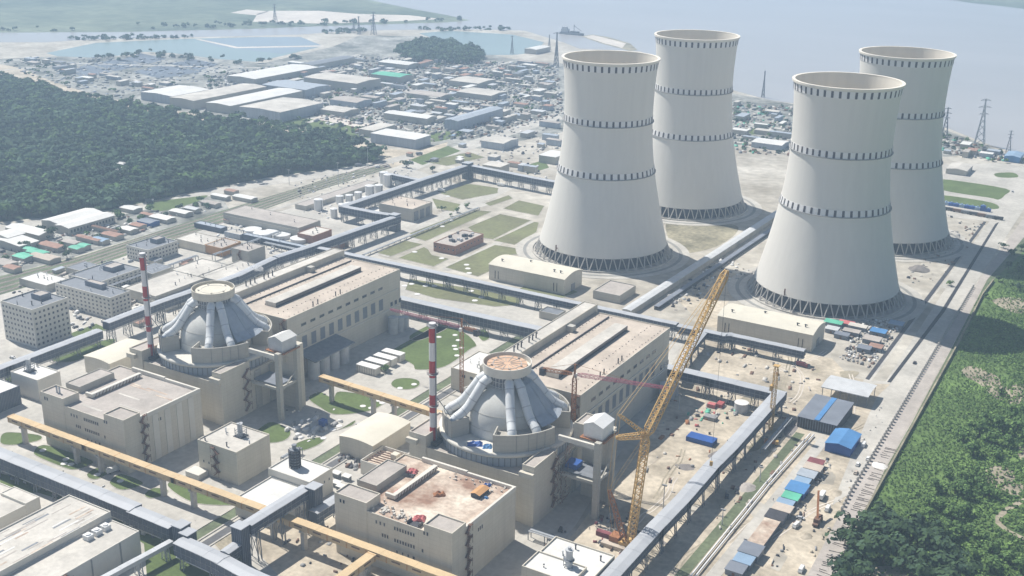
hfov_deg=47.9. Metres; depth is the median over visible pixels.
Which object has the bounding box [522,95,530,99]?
shed
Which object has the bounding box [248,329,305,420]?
transport gantry
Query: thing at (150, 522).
pipe gallery
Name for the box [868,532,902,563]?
broadleaf tree
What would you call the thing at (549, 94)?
shed
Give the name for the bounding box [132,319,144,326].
cabin
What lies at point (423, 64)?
shed
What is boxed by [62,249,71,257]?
broadleaf tree
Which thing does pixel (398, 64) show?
warehouse
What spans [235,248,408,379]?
turbine hall
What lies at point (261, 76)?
warehouse
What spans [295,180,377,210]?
long shed
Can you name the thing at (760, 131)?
shed
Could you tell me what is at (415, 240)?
access road
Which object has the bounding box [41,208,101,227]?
warehouse
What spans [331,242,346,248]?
yard house
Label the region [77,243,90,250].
shed
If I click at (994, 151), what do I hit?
shed
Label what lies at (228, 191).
shed
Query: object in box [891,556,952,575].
broadleaf tree
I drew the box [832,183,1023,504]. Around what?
road
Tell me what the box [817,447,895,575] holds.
revetment rib
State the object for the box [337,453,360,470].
yard clutter
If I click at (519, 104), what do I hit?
shed
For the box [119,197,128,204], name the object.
broadleaf tree
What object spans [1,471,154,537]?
pipe clutter
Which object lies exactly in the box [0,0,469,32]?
bank
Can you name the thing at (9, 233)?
warehouse
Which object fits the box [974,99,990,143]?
pylon
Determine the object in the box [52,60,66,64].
shed
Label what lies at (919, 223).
cooling tower
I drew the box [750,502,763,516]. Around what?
earth patch
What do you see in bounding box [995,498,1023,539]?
dirt track
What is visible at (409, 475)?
tarpaulin
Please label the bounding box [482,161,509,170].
warehouse
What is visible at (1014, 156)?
warehouse
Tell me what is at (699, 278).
covered channel
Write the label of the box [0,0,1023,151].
river
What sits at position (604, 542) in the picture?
container
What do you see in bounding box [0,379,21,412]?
pipe station
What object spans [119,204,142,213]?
shed
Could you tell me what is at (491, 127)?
shed
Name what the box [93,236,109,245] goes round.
shed
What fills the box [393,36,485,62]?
wooded mound
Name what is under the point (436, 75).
shed
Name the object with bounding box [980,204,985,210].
pump unit
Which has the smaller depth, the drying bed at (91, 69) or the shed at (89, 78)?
the shed at (89, 78)
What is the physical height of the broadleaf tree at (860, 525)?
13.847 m
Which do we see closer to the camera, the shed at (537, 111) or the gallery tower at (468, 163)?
the gallery tower at (468, 163)
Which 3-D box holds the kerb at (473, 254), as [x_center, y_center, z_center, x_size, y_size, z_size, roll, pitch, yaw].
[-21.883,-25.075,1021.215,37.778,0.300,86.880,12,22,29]
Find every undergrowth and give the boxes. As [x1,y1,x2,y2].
[852,260,1023,575]
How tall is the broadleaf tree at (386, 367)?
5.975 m
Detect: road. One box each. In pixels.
[0,63,268,70]
[0,64,447,167]
[0,155,410,230]
[0,167,409,302]
[307,61,513,122]
[350,64,556,104]
[355,114,411,129]
[362,182,544,254]
[382,202,486,256]
[386,113,562,172]
[412,82,558,132]
[442,221,532,270]
[736,122,790,130]
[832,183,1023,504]
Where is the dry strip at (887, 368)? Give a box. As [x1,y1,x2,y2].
[872,287,944,380]
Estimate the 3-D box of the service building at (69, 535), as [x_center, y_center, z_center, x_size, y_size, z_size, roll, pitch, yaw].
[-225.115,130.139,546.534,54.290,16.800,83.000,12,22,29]
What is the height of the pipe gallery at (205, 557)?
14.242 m
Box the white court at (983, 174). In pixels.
[942,163,1023,220]
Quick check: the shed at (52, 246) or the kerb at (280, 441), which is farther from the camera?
the shed at (52, 246)
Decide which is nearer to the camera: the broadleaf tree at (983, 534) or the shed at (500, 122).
the broadleaf tree at (983, 534)
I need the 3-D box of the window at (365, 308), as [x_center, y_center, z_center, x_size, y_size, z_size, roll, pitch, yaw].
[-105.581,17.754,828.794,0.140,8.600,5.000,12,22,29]
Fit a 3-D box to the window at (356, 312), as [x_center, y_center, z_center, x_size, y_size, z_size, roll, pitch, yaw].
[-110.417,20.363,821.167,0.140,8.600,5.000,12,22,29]
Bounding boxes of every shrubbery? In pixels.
[1,15,510,63]
[1,59,1023,258]
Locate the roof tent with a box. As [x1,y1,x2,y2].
[470,485,489,498]
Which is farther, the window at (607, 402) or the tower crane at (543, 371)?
the window at (607, 402)
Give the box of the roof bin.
[407,517,423,527]
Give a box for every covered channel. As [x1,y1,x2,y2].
[622,210,776,312]
[654,228,770,309]
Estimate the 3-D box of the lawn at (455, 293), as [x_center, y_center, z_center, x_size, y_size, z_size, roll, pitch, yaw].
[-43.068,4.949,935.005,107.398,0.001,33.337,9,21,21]
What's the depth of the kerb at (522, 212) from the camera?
1178.45 m
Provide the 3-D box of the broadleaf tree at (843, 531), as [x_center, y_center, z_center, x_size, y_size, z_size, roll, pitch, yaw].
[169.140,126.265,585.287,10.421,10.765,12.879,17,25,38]
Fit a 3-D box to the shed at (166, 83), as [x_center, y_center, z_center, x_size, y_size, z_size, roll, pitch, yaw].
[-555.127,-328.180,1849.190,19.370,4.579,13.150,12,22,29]
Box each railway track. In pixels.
[0,161,384,278]
[0,163,385,283]
[0,165,387,287]
[0,166,390,292]
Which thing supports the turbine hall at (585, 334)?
on the concrete apron
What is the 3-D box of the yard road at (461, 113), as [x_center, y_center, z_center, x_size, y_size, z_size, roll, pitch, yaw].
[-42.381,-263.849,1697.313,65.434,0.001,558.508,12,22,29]
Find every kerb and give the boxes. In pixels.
[0,432,41,444]
[33,445,93,469]
[109,474,142,489]
[167,482,232,505]
[196,336,515,529]
[197,341,518,540]
[209,390,456,546]
[259,422,290,442]
[295,437,325,450]
[308,391,382,414]
[377,240,422,255]
[394,326,476,369]
[399,247,447,266]
[405,279,512,306]
[412,210,491,240]
[440,184,497,199]
[446,245,516,276]
[469,214,530,238]
[493,222,538,244]
[503,200,543,215]
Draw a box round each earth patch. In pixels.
[675,464,693,470]
[691,505,701,513]
[728,488,738,495]
[732,396,755,406]
[748,436,763,451]
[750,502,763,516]
[770,552,786,570]
[783,419,797,436]
[811,368,820,372]
[811,430,826,440]
[820,472,835,484]
[840,371,858,378]
[850,395,867,405]
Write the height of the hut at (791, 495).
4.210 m
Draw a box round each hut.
[593,280,635,303]
[724,560,748,575]
[732,551,755,570]
[737,540,765,563]
[747,517,779,545]
[764,508,787,526]
[771,501,793,519]
[776,497,795,505]
[781,490,801,505]
[784,479,809,500]
[794,475,811,484]
[796,467,817,483]
[803,461,823,477]
[807,456,825,464]
[824,318,843,327]
[825,325,839,333]
[834,330,850,339]
[840,319,854,326]
[842,327,861,336]
[848,322,868,331]
[856,343,872,353]
[862,334,882,343]
[869,327,887,337]
[869,342,883,352]
[888,319,904,329]
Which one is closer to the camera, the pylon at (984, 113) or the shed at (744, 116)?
the pylon at (984, 113)
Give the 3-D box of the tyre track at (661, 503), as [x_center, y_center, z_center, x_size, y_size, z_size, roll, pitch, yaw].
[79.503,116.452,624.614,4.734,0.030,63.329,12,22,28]
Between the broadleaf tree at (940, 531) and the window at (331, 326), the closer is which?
the broadleaf tree at (940, 531)
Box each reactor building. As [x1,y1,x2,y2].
[126,280,276,425]
[406,351,581,526]
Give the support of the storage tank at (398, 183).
on the concrete apron
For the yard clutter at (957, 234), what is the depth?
1104.82 m
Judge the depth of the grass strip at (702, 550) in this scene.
616.34 m
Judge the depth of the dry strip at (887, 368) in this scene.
846.96 m
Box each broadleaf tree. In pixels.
[7,209,18,218]
[18,240,30,245]
[44,227,57,233]
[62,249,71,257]
[94,195,106,208]
[112,209,122,217]
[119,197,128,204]
[145,204,154,209]
[157,188,166,197]
[275,163,289,172]
[322,158,335,167]
[368,152,380,161]
[381,364,389,370]
[399,160,413,164]
[822,529,863,548]
[826,547,875,571]
[830,559,854,575]
[834,510,881,534]
[837,527,856,545]
[850,550,875,575]
[853,532,881,558]
[856,508,897,530]
[859,566,922,575]
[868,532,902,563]
[872,515,913,542]
[874,500,887,519]
[889,513,925,545]
[891,534,924,568]
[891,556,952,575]
[899,516,943,540]
[912,527,945,551]
[915,548,955,573]
[920,492,935,505]
[921,507,935,518]
[928,526,944,535]
[929,535,955,550]
[930,497,947,509]
[930,519,952,532]
[931,477,950,492]
[933,560,965,575]
[939,540,970,564]
[940,465,953,476]
[943,502,967,519]
[943,520,965,539]
[947,479,967,493]
[952,426,971,441]
[955,560,983,575]
[956,470,973,483]
[958,501,975,515]
[960,484,978,497]
[961,522,977,533]
[965,418,988,435]
[965,440,983,455]
[966,546,989,561]
[967,466,985,479]
[972,528,989,539]
[974,476,988,493]
[979,411,993,421]
[981,428,1002,443]
[981,538,1004,551]
[981,554,1003,571]
[982,486,1000,496]
[987,444,1003,457]
[992,414,1020,434]
[1000,549,1015,562]
[1002,434,1019,447]
[1003,261,1012,269]
[1006,404,1023,417]
[1007,248,1017,255]
[1010,282,1023,290]
[1010,415,1023,428]
[1013,557,1023,572]
[1017,404,1023,413]
[1018,419,1023,439]
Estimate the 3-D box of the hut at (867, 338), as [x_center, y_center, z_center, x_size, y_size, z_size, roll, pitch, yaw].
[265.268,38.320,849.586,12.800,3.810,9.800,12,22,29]
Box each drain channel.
[865,221,985,379]
[887,222,998,381]
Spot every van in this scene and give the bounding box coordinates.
[798,564,804,573]
[860,441,866,447]
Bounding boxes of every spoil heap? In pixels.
[635,448,662,466]
[737,482,755,491]
[798,531,812,539]
[828,488,841,496]
[872,462,887,468]
[908,265,929,272]
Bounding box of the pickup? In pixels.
[792,520,800,528]
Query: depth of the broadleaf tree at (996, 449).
678.13 m
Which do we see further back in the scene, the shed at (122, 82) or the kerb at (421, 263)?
the shed at (122, 82)
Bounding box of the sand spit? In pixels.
[581,35,636,50]
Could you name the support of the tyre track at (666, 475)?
on the sand yard at (699, 527)
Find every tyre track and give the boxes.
[627,477,673,526]
[631,478,677,527]
[652,449,681,498]
[656,450,685,499]
[675,523,746,569]
[679,526,743,569]
[726,522,748,543]
[773,499,842,540]
[773,500,833,536]
[781,356,788,386]
[784,357,791,387]
[789,367,800,401]
[794,367,803,401]
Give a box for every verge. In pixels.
[0,164,389,294]
[842,238,1023,564]
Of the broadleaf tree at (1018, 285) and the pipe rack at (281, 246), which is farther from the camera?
the pipe rack at (281, 246)
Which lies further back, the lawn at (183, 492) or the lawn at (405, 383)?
the lawn at (405, 383)
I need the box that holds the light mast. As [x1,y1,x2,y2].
[662,484,666,507]
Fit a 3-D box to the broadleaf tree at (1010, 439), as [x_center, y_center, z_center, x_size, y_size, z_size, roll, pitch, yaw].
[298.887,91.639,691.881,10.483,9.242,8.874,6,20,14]
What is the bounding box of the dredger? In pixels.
[560,25,583,35]
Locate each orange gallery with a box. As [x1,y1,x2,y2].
[7,414,455,575]
[318,374,441,416]
[336,551,375,575]
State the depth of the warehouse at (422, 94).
1760.43 m
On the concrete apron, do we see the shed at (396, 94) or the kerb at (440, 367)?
the kerb at (440, 367)
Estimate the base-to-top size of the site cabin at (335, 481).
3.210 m
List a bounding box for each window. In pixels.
[302,335,306,347]
[311,330,316,343]
[320,326,324,339]
[329,322,333,335]
[338,318,342,330]
[346,314,350,326]
[355,310,358,322]
[363,306,366,318]
[371,303,374,314]
[379,299,382,310]
[605,399,608,412]
[612,394,615,408]
[619,388,622,402]
[626,384,629,397]
[632,378,635,392]
[639,372,642,386]
[645,368,648,380]
[651,363,654,376]
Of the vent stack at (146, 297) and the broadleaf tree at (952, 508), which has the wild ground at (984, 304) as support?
the broadleaf tree at (952, 508)
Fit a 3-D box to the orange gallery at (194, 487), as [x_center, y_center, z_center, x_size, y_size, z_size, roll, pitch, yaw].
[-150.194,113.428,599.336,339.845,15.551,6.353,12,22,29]
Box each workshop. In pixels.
[19,271,67,291]
[123,270,204,303]
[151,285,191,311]
[171,258,228,275]
[198,260,254,285]
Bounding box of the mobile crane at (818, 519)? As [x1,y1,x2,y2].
[812,490,822,526]
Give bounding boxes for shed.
[0,258,18,267]
[2,264,21,273]
[11,252,33,262]
[22,246,38,251]
[24,57,36,61]
[26,61,40,64]
[26,249,49,253]
[30,252,60,264]
[37,241,66,252]
[41,59,49,63]
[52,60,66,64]
[52,65,68,68]
[61,239,81,246]
[63,68,75,74]
[68,245,84,253]
[69,63,76,68]
[75,77,82,82]
[75,234,100,244]
[77,80,87,83]
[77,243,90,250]
[80,76,93,81]
[88,73,96,77]
[89,224,119,232]
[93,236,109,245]
[99,72,113,75]
[100,231,123,240]
[105,75,120,79]
[116,79,128,85]
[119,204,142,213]
[119,225,138,234]
[129,222,146,229]
[132,81,142,86]
[136,218,159,226]
[140,212,154,217]
[141,86,153,90]
[148,83,155,87]
[149,213,175,223]
[159,81,172,85]
[169,208,192,217]
[183,206,200,213]
[200,200,221,207]
[210,193,230,200]
[224,188,238,194]
[232,194,257,202]
[288,61,303,63]
[289,78,302,80]
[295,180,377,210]
[300,71,307,76]
[319,66,325,71]
[320,91,331,97]
[354,64,361,68]
[355,58,365,61]
[360,95,379,101]
[368,67,380,73]
[373,100,386,107]
[375,92,384,96]
[381,82,393,87]
[385,103,399,111]
[387,100,396,104]
[389,92,403,98]
[391,84,405,88]
[392,97,405,101]
[401,58,413,61]
[410,104,426,109]
[411,83,423,89]
[413,110,425,113]
[416,98,423,102]
[418,61,429,67]
[418,78,429,82]
[422,82,436,87]
[424,102,433,107]
[429,99,446,104]
[429,111,442,115]
[431,67,440,72]
[432,72,441,78]
[433,115,446,122]
[435,106,447,113]
[441,74,456,77]
[443,67,455,71]
[443,76,453,82]
[444,113,454,117]
[445,102,458,109]
[447,88,459,92]
[451,100,468,104]
[457,107,473,112]
[458,67,468,72]
[458,73,471,76]
[458,129,473,134]
[461,84,476,89]
[473,73,483,77]
[480,104,492,107]
[486,124,499,130]
[487,83,497,87]
[488,154,500,160]
[489,115,495,121]
[492,71,502,76]
[495,119,504,125]
[497,101,509,106]
[498,94,506,99]
[503,109,510,116]
[503,114,516,122]
[504,74,512,78]
[505,77,521,82]
[508,65,516,69]
[508,161,520,167]
[512,71,523,76]
[513,102,528,107]
[515,83,530,87]
[516,66,526,69]
[517,60,532,63]
[517,69,528,72]
[518,163,526,171]
[520,112,530,119]
[520,130,534,137]
[522,63,537,68]
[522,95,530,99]
[523,164,537,172]
[524,76,532,81]
[530,109,546,114]
[531,95,542,101]
[533,88,546,94]
[535,62,548,65]
[537,142,545,147]
[538,78,546,82]
[538,82,547,87]
[539,120,560,128]
[541,100,549,104]
[542,104,553,110]
[542,133,558,139]
[543,83,552,89]
[544,80,555,85]
[544,91,556,97]
[546,138,561,146]
[733,100,741,105]
[733,127,749,135]
[735,112,750,120]
[743,135,759,139]
[754,122,767,128]
[754,128,770,134]
[765,109,780,115]
[769,130,791,138]
[774,115,783,121]
[778,121,786,125]
[797,394,853,434]
[821,375,876,404]
[824,428,861,456]
[943,149,950,153]
[960,141,971,148]
[962,149,970,157]
[968,147,977,155]
[979,151,993,157]
[987,148,1000,154]
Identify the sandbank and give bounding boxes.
[232,10,267,14]
[253,11,435,23]
[584,35,625,47]
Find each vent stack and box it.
[137,252,163,360]
[426,321,450,446]
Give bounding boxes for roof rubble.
[371,472,505,521]
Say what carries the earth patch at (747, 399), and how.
on the sand yard at (699, 527)
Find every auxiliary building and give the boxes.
[40,365,203,473]
[334,454,515,575]
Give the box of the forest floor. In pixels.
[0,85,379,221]
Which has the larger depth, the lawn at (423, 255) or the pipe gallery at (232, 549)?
the lawn at (423, 255)
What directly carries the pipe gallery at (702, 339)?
on the sand yard at (699, 527)
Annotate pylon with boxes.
[272,4,277,22]
[370,12,376,34]
[510,36,513,53]
[553,32,560,66]
[761,71,765,97]
[942,107,951,138]
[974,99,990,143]
[1005,130,1013,151]
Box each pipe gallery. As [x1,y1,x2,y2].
[0,329,103,381]
[0,447,141,525]
[102,257,277,341]
[126,506,175,542]
[172,536,268,575]
[220,542,241,561]
[243,485,308,562]
[273,215,400,269]
[308,495,334,526]
[315,246,678,339]
[338,165,467,224]
[379,171,417,191]
[400,296,541,339]
[470,165,554,192]
[600,391,785,575]
[667,364,786,414]
[675,332,706,383]
[676,324,805,364]
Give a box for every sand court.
[215,534,231,549]
[256,510,399,575]
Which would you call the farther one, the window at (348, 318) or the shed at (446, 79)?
the shed at (446, 79)
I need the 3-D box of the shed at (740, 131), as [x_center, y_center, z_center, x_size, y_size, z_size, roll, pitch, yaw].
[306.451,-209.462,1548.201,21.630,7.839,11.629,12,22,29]
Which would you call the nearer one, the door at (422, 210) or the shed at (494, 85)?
the door at (422, 210)
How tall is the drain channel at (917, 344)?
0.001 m
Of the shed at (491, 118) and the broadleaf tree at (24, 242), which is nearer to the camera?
the broadleaf tree at (24, 242)
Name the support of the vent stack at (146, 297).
on the reactor building at (213, 336)
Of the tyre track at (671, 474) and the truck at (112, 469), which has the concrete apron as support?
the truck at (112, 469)
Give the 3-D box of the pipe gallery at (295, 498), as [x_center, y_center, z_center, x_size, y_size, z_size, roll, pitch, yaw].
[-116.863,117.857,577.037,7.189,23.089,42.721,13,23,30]
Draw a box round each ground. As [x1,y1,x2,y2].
[0,29,1023,539]
[852,251,1023,575]
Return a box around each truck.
[105,465,119,473]
[796,360,807,367]
[819,490,825,499]
[824,504,830,511]
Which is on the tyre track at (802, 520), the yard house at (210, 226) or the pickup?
the pickup
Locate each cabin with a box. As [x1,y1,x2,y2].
[51,266,64,273]
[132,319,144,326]
[148,257,162,263]
[332,469,341,478]
[333,479,341,487]
[335,483,344,489]
[341,473,351,481]
[406,152,413,156]
[430,157,438,161]
[455,158,464,162]
[458,143,466,147]
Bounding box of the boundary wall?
[847,279,993,549]
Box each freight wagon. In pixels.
[952,208,961,212]
[969,211,978,215]
[977,213,985,216]
[986,214,994,218]
[994,216,1003,219]
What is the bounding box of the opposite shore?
[954,0,1023,8]
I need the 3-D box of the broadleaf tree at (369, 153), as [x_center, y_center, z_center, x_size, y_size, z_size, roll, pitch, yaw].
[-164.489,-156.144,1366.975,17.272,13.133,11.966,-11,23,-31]
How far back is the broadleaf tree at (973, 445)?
678.93 m
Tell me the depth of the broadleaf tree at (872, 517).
591.35 m
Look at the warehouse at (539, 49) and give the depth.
2252.43 m
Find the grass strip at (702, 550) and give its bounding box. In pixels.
[675,432,804,575]
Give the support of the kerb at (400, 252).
on the concrete apron
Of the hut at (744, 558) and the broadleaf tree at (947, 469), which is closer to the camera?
the hut at (744, 558)
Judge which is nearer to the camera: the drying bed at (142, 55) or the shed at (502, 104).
the shed at (502, 104)
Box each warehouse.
[0,229,25,238]
[0,235,38,251]
[5,223,53,241]
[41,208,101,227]
[54,212,114,235]
[141,85,209,103]
[169,83,266,109]
[206,88,302,113]
[223,205,320,235]
[227,64,318,84]
[239,97,322,121]
[262,80,328,97]
[297,226,331,243]
[300,56,354,67]
[304,72,380,91]
[320,105,358,116]
[330,96,371,107]
[359,122,395,136]
[371,71,412,83]
[371,128,430,148]
[378,59,417,68]
[384,110,436,124]
[406,90,451,100]
[444,106,502,130]
[449,76,495,87]
[456,87,506,100]
[481,135,517,150]
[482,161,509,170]
[524,45,549,53]
[539,150,559,164]
[751,138,788,149]
[946,162,972,175]
[1004,151,1023,162]
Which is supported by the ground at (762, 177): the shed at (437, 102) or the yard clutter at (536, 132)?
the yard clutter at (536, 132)
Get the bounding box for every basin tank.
[243,226,261,233]
[253,230,270,236]
[266,229,278,232]
[272,231,290,239]
[290,235,305,243]
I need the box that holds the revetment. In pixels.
[807,218,1023,575]
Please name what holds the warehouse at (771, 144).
on the industrial yard at (757, 102)
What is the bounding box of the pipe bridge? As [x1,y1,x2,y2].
[101,539,173,575]
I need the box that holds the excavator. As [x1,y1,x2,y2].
[764,438,778,445]
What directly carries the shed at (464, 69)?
on the industrial yard at (382, 47)
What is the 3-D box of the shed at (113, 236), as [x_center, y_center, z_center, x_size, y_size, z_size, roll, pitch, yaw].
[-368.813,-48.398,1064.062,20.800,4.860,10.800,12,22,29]
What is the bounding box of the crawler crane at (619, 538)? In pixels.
[607,269,728,546]
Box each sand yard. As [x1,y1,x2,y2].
[568,337,889,575]
[679,272,734,327]
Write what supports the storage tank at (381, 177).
on the concrete apron
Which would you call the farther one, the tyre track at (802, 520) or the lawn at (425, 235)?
the lawn at (425, 235)
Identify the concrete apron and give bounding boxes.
[0,170,686,575]
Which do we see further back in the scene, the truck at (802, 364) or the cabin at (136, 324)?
the cabin at (136, 324)
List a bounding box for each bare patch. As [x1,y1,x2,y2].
[962,366,1005,399]
[986,466,1014,487]
[993,297,1023,312]
[998,384,1023,403]
[998,483,1023,495]
[1017,446,1023,458]
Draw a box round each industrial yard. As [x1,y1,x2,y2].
[0,36,564,147]
[0,197,228,275]
[732,93,993,156]
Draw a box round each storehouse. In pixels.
[175,232,224,252]
[204,237,240,256]
[231,242,265,262]
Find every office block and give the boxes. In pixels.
[1,289,71,348]
[55,276,131,318]
[68,260,140,286]
[126,235,177,262]
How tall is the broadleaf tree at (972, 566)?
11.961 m
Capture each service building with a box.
[0,483,40,528]
[0,495,141,575]
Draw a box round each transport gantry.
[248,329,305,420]
[555,413,616,519]
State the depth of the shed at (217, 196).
1195.92 m
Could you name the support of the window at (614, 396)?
in the turbine hall at (585, 334)
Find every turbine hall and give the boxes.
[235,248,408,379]
[480,301,678,429]
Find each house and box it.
[10,358,61,401]
[65,261,97,273]
[84,338,142,372]
[115,161,125,165]
[146,262,172,278]
[185,422,270,485]
[194,221,227,232]
[224,229,248,239]
[235,443,332,526]
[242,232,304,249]
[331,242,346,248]
[338,412,410,459]
[360,446,408,473]
[369,206,381,211]
[379,196,431,221]
[434,230,483,254]
[451,351,489,390]
[489,254,581,294]
[521,536,614,575]
[539,306,565,320]
[717,303,824,352]
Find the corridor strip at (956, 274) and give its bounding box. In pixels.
[863,202,1012,383]
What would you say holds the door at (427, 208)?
in the transformer house at (410, 209)
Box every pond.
[48,37,316,61]
[202,37,318,53]
[420,31,543,54]
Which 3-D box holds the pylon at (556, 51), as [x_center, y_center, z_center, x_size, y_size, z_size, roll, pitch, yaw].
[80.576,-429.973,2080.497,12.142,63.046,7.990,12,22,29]
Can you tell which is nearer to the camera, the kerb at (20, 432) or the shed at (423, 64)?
the kerb at (20, 432)
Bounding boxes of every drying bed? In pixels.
[75,65,111,75]
[94,59,141,70]
[120,53,164,63]
[133,66,201,78]
[172,59,216,69]
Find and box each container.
[318,418,327,426]
[596,528,611,538]
[600,538,625,551]
[686,431,717,446]
[703,413,717,421]
[707,401,715,408]
[716,400,724,407]
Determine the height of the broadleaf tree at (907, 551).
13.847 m
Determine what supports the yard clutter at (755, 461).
on the sand yard at (699, 527)
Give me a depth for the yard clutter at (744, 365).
804.33 m
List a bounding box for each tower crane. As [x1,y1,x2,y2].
[390,309,479,392]
[539,364,667,430]
[768,364,780,430]
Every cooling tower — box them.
[516,50,689,278]
[653,29,761,225]
[727,72,924,327]
[859,46,970,261]
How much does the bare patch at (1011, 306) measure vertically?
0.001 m
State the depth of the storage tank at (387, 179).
1255.02 m
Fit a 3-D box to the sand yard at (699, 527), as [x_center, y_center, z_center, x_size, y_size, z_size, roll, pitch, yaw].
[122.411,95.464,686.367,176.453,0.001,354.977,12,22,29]
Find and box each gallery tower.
[171,519,191,541]
[178,527,197,539]
[230,520,251,566]
[304,481,323,525]
[388,212,400,231]
[462,161,473,179]
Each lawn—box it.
[0,432,41,444]
[0,474,211,575]
[34,445,92,468]
[53,339,114,361]
[72,324,105,336]
[87,468,106,478]
[110,474,142,489]
[145,488,167,497]
[146,195,206,210]
[168,482,229,504]
[258,422,289,442]
[283,118,368,137]
[296,437,324,449]
[309,392,381,413]
[378,241,420,255]
[391,378,419,388]
[393,326,475,369]
[400,247,446,265]
[406,279,518,305]
[409,323,447,339]
[410,209,475,233]
[411,146,459,164]
[411,210,489,240]
[423,131,462,141]
[428,153,482,165]
[432,198,459,210]
[441,184,497,198]
[447,245,516,275]
[468,214,529,238]
[479,330,488,340]
[485,195,511,205]
[494,222,538,243]
[504,201,543,214]
[520,287,576,297]
[526,162,548,173]
[943,179,1009,199]
[944,195,998,208]
[994,172,1017,177]
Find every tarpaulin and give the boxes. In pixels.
[406,468,417,473]
[406,473,414,477]
[412,515,425,521]
[433,491,445,496]
[467,441,482,446]
[482,444,491,448]
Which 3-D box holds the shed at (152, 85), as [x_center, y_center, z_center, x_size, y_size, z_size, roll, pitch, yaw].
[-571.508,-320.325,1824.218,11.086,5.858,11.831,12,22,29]
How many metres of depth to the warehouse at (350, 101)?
1695.93 m
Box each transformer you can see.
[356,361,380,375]
[364,356,388,370]
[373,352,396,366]
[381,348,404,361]
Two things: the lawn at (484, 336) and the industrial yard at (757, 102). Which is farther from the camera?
the industrial yard at (757, 102)
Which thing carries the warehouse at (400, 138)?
on the industrial yard at (382, 47)
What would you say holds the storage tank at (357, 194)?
on the concrete apron
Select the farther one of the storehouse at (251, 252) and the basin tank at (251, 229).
the basin tank at (251, 229)
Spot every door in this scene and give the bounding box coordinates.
[414,211,418,220]
[420,208,423,218]
[426,206,429,215]
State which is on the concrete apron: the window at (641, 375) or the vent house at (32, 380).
the vent house at (32, 380)
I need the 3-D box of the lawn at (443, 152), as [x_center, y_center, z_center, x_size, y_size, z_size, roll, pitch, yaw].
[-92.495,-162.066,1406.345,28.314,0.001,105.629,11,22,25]
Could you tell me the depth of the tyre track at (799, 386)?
772.15 m
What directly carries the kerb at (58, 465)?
on the concrete apron
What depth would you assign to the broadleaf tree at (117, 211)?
1125.30 m
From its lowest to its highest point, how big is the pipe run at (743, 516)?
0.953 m
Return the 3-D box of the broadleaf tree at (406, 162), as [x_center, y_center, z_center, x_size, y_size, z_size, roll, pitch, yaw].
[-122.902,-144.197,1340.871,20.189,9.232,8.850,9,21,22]
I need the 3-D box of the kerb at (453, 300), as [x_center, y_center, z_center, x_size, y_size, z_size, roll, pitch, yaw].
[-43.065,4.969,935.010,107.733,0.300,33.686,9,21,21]
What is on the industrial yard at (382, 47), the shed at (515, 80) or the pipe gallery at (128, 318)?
the shed at (515, 80)
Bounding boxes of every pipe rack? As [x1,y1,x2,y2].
[110,255,198,286]
[212,231,280,260]
[263,242,295,250]
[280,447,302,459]
[362,207,479,255]
[528,528,554,544]
[760,417,792,454]
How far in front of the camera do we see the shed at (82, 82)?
1845.29 m
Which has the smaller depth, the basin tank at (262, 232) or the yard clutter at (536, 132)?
the basin tank at (262, 232)
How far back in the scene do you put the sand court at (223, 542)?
580.76 m
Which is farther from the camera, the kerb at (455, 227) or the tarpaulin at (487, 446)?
the kerb at (455, 227)
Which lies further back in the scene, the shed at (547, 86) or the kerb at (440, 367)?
the shed at (547, 86)
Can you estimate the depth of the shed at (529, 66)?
2068.68 m
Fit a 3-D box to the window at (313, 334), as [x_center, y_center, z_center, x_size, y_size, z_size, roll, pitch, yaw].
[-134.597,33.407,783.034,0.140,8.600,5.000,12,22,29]
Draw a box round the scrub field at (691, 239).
[666,224,737,252]
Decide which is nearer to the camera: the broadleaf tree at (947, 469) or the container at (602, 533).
the container at (602, 533)
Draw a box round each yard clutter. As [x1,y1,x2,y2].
[0,207,210,269]
[9,56,243,97]
[12,223,285,329]
[12,392,334,495]
[203,55,563,140]
[283,525,354,572]
[284,414,342,439]
[295,159,411,217]
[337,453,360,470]
[477,116,558,177]
[545,512,640,553]
[628,383,733,512]
[667,257,751,308]
[687,400,737,433]
[699,347,820,390]
[716,386,797,528]
[732,103,1005,160]
[762,397,791,437]
[771,457,830,566]
[810,407,882,556]
[835,318,902,367]
[907,215,984,282]
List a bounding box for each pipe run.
[690,433,810,575]
[695,434,813,575]
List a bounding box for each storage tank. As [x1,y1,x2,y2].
[314,198,322,210]
[330,207,337,218]
[336,195,343,203]
[345,194,352,201]
[354,191,361,199]
[365,184,374,195]
[374,184,382,192]
[380,171,387,184]
[383,173,391,186]
[395,180,402,186]
[734,399,748,413]
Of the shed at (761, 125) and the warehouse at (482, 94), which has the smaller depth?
the shed at (761, 125)
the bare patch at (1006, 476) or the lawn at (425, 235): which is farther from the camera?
the lawn at (425, 235)
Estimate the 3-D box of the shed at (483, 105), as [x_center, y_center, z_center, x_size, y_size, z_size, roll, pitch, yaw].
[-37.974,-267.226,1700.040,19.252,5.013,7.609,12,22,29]
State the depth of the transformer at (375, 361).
788.42 m
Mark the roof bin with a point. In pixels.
(414, 523)
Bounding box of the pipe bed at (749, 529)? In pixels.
[706,438,825,575]
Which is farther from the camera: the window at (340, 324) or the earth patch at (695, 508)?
the window at (340, 324)
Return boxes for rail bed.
[196,335,522,539]
[201,387,454,545]
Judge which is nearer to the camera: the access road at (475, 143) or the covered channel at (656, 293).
the covered channel at (656, 293)
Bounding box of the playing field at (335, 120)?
[312,115,368,126]

